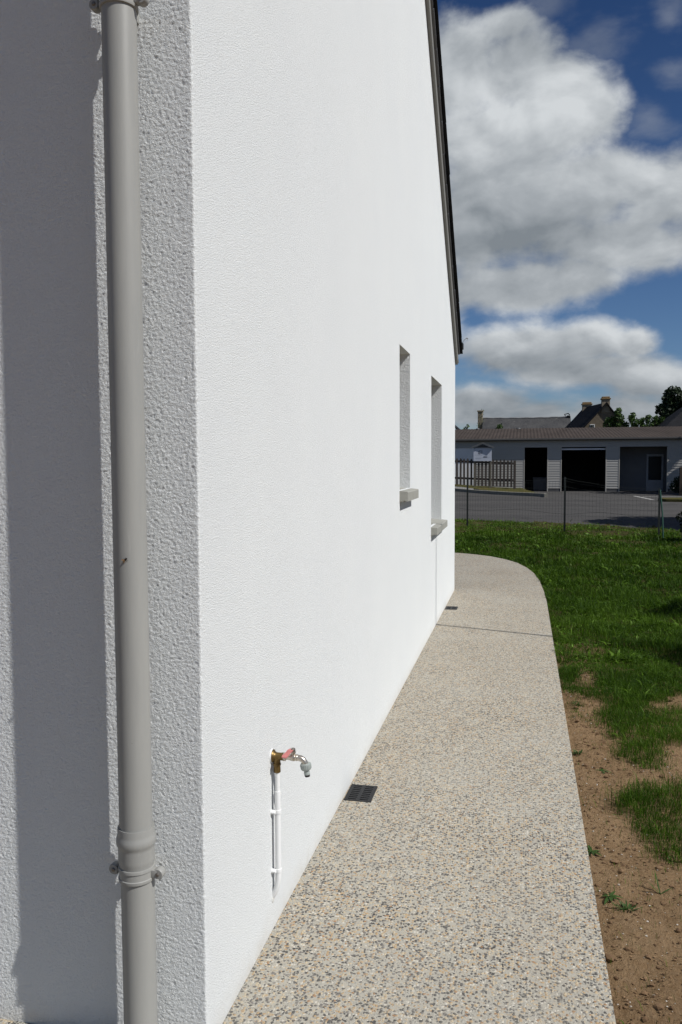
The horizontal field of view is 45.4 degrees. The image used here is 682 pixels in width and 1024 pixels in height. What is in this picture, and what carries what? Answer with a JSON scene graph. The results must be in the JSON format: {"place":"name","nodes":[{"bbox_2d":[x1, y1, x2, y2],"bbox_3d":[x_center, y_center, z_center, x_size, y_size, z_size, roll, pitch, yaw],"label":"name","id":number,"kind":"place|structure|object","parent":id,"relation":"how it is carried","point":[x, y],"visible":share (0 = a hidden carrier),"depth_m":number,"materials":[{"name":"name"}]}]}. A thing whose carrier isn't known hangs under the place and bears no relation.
{"place":"outdoors","nodes":[
{"label":"outdoors","id":0,"kind":"place"},
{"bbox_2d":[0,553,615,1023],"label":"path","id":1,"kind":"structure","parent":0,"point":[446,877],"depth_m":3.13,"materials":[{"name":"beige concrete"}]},
{"bbox_2d":[0,0,467,1023],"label":"house","id":2,"kind":"structure","parent":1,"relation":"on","point":[302,328],"depth_m":2.24,"materials":[{"name":"white paint"}]},
{"bbox_2d":[89,0,165,1023],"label":"downpipe","id":3,"kind":"object","parent":2,"relation":"attached to","point":[136,869],"visible":1,"depth_m":1.99,"materials":[{"name":"grey plastic"}]},
{"bbox_2d":[270,773,281,902],"bbox_3d":[-0.223,1.076,2.696,0.055,0.445,0.035,1,4,13],"label":"supply pipe","id":4,"kind":"object","parent":2,"relation":"attached to","point":[277,869],"visible":0.94,"depth_m":2.69,"materials":[{"name":"white plastic"}]},
{"bbox_2d":[269,748,310,776],"bbox_3d":[-0.164,0.817,2.662,0.135,0.093,0.058,1,4,13],"label":"garden tap","id":5,"kind":"object","parent":2,"relation":"attached to","point":[275,758],"visible":1,"depth_m":2.66,"materials":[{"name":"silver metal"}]},
{"bbox_2d":[399,345,418,501],"bbox_3d":[0.352,-0.603,5.671,0.306,1.032,0.566,1,4,13],"label":"window","id":6,"kind":"structure","parent":2,"relation":"in","point":[410,494],"depth_m":5.88,"materials":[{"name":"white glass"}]},
{"bbox_2d":[431,376,446,534],"bbox_3d":[0.812,-0.529,7.733,0.306,1.411,0.996,1,4,13],"label":"window","id":7,"kind":"structure","parent":2,"relation":"in","point":[439,524],"depth_m":8.15,"materials":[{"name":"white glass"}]},
{"bbox_2d":[344,784,377,802],"bbox_3d":[0.093,1.331,3.822,0.127,0.033,0.186,1,4,13],"label":"drain grate","id":8,"kind":"object","parent":1,"relation":"on","point":[360,793],"visible":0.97,"depth_m":3.81,"materials":[{"name":"black plastic"}]},
{"bbox_2d":[445,606,457,609],"bbox_3d":[1.167,1.029,8.625,0.125,0.033,0.184,1,4,13],"label":"drain grate","id":9,"kind":"object","parent":1,"relation":"on","point":[451,607],"visible":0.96,"depth_m":8.64,"materials":[{"name":"black plastic"}]},
{"bbox_2d":[455,484,536,492],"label":"bank","id":10,"kind":"structure","parent":0,"point":[498,488],"depth_m":39.17,"materials":[{"name":"green plant"}]},
{"bbox_2d":[472,442,493,489],"bbox_3d":[6.906,-2.189,39.804,1.060,2.405,0.260,1,4,13],"label":"notice board","id":11,"kind":"object","parent":10,"relation":"on","point":[482,452],"visible":0.83,"depth_m":39.74,"materials":[{"name":"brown wood"}]},
{"bbox_2d":[455,458,515,488],"bbox_3d":[4.077,-1.911,40.591,9.040,2.073,0.175,1,4,13],"label":"picket fence","id":12,"kind":"object","parent":10,"relation":"on","point":[470,478],"visible":0.29,"depth_m":39.82,"materials":[{"name":"grey wood"}]},
{"bbox_2d":[437,0,681,429],"label":"sky","id":13,"kind":"structure","parent":0,"point":[564,117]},
{"bbox_2d":[455,517,681,1023],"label":"grass","id":14,"kind":"structure","parent":0,"point":[598,566],"depth_m":7.59,"materials":[{"name":"green plant"}]},
{"bbox_2d":[455,519,681,1023],"bbox_3d":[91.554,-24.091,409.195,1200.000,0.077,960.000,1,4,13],"label":"ground","id":15,"kind":"structure","parent":0,"point":[667,917],"depth_m":3.24,"materials":[{"name":"soil"}]},
{"bbox_2d":[476,409,570,428],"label":"farmhouse","id":16,"kind":"object","parent":15,"relation":"on","point":[528,422],"visible":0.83,"depth_m":90.19,"materials":[{"name":"grey stone"}]},
{"bbox_2d":[455,477,663,537],"bbox_3d":[1.037,-0.354,21.992,15.769,1.290,0.602,3,5,45],"label":"wire fence","id":17,"kind":"object","parent":15,"relation":"on","point":[658,501],"visible":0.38,"depth_m":17.97,"materials":[{"name":"green metal"}]},
{"bbox_2d":[455,426,681,491],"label":"garage","id":18,"kind":"structure","parent":15,"relation":"on","point":[638,458],"depth_m":41.42,"materials":[{"name":"grey paint"}]},
{"bbox_2d":[455,448,475,489],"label":"sheet door","id":19,"kind":"structure","parent":18,"relation":"in","point":[463,453],"depth_m":41.97,"materials":[{"name":"white metal"}]},
{"bbox_2d":[562,448,605,449],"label":"raised door","id":20,"kind":"structure","parent":18,"relation":"in","point":[562,448],"depth_m":40.70,"materials":[{"name":"white metal"}]},
{"bbox_2d":[646,454,663,490],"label":"door","id":21,"kind":"structure","parent":18,"relation":"in","point":[654,462],"depth_m":41.12,"materials":[{"name":"grey paint"}]},
{"bbox_2d":[565,396,623,427],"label":"gabled house","id":22,"kind":"structure","parent":15,"relation":"on","point":[589,414],"depth_m":76.45,"materials":[{"name":"grey stone"}]},
{"bbox_2d":[587,845,601,855],"bbox_3d":[1.023,1.387,3.326,0.078,0.024,0.098,1,4,13],"label":"weed","id":23,"kind":"object","parent":15,"relation":"on","point":[590,850],"visible":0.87,"depth_m":3.33,"materials":[{"name":"green plant"}]},
{"bbox_2d":[602,417,611,426],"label":"sapling","id":24,"kind":"object","parent":15,"relation":"on","point":[606,422],"visible":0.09,"depth_m":62.68,"materials":[{"name":"green plant"}]},
{"bbox_2d":[603,891,621,904],"bbox_3d":[0.968,1.393,2.947,0.084,0.020,0.058,-2,4,-25],"label":"weed","id":25,"kind":"object","parent":15,"relation":"on","point":[611,896],"visible":1,"depth_m":2.94,"materials":[{"name":"green plant"}]},
{"bbox_2d":[609,407,626,426],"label":"tree","id":26,"kind":"object","parent":15,"relation":"on","point":[617,418],"visible":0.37,"depth_m":62.43,"materials":[{"name":"green plant"}]},
{"bbox_2d":[562,674,681,1023],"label":"soil clods","id":27,"kind":"object","parent":15,"relation":"on","point":[657,1006],"visible":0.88,"depth_m":3.13,"materials":[{"name":"brown soil"}]},
{"bbox_2d":[612,900,641,911],"bbox_3d":[1.008,1.391,2.876,0.107,0.035,0.065,1,4,22],"label":"weed","id":28,"kind":"object","parent":15,"relation":"on","point":[625,906],"visible":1,"depth_m":2.88,"materials":[{"name":"green plant"}]},
{"bbox_2d":[624,412,639,426],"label":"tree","id":29,"kind":"object","parent":15,"relation":"on","point":[633,421],"visible":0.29,"depth_m":62.13,"materials":[{"name":"green plant"}]},
{"bbox_2d":[634,417,644,426],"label":"sapling","id":30,"kind":"object","parent":15,"relation":"on","point":[641,420],"visible":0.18,"depth_m":62.08,"materials":[{"name":"green plant"}]},
{"bbox_2d":[643,414,653,426],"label":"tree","id":31,"kind":"object","parent":15,"relation":"on","point":[647,420],"visible":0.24,"depth_m":61.94,"materials":[{"name":"green plant"}]},
{"bbox_2d":[650,415,659,426],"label":"sapling","id":32,"kind":"object","parent":15,"relation":"on","point":[655,420],"visible":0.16,"depth_m":61.89,"materials":[{"name":"green plant"}]},
{"bbox_2d":[654,873,672,894],"bbox_3d":[1.170,1.365,2.990,0.090,0.079,0.032,1,4,20],"label":"weed","id":33,"kind":"object","parent":15,"relation":"on","point":[659,888],"visible":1,"depth_m":2.99,"materials":[{"name":"green plant"}]},
{"bbox_2d":[655,385,681,421],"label":"tree","id":34,"kind":"object","parent":15,"relation":"on","point":[669,405],"visible":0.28,"depth_m":68.58,"materials":[{"name":"green plant"}]},
{"bbox_2d":[658,407,681,426],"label":"slate house","id":35,"kind":"structure","parent":15,"relation":"on","point":[674,419],"depth_m":57.46,"materials":[{"name":"grey stone"}]},
{"bbox_2d":[669,476,678,492],"bbox_3d":[16.013,-1.201,38.418,1.134,1.012,1.005,1,4,13],"label":"shrub","id":36,"kind":"object","parent":15,"relation":"on","point":[675,482],"visible":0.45,"depth_m":38.31,"materials":[{"name":"green plant"}]},
{"bbox_2d":[675,511,681,531],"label":"shrub","id":37,"kind":"object","parent":15,"relation":"on","point":[678,517],"visible":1,"depth_m":15.74,"materials":[{"name":"green plant"}]},
{"bbox_2d":[679,467,681,495],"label":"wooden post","id":38,"kind":"object","parent":15,"relation":"on","point":[680,481],"visible":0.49,"depth_m":35.58,"materials":[{"name":"brown wood"}]},
{"bbox_2d":[455,488,681,530],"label":"road","id":39,"kind":"structure","parent":0,"point":[671,510],"depth_m":26.86,"materials":[{"name":"grey asphalt"}]},
{"bbox_2d":[455,488,547,496],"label":"kerb","id":40,"kind":"structure","parent":39,"relation":"on","point":[503,492],"depth_m":37.23,"materials":[{"name":"concrete"}]},
{"bbox_2d":[533,477,546,490],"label":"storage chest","id":41,"kind":"object","parent":39,"relation":"on","point":[538,485],"visible":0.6,"depth_m":42.45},
{"bbox_2d":[662,497,681,501],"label":"bank","id":42,"kind":"structure","parent":39,"relation":"on","point":[673,499],"depth_m":30.33,"materials":[{"name":"green plant"}]}
]}

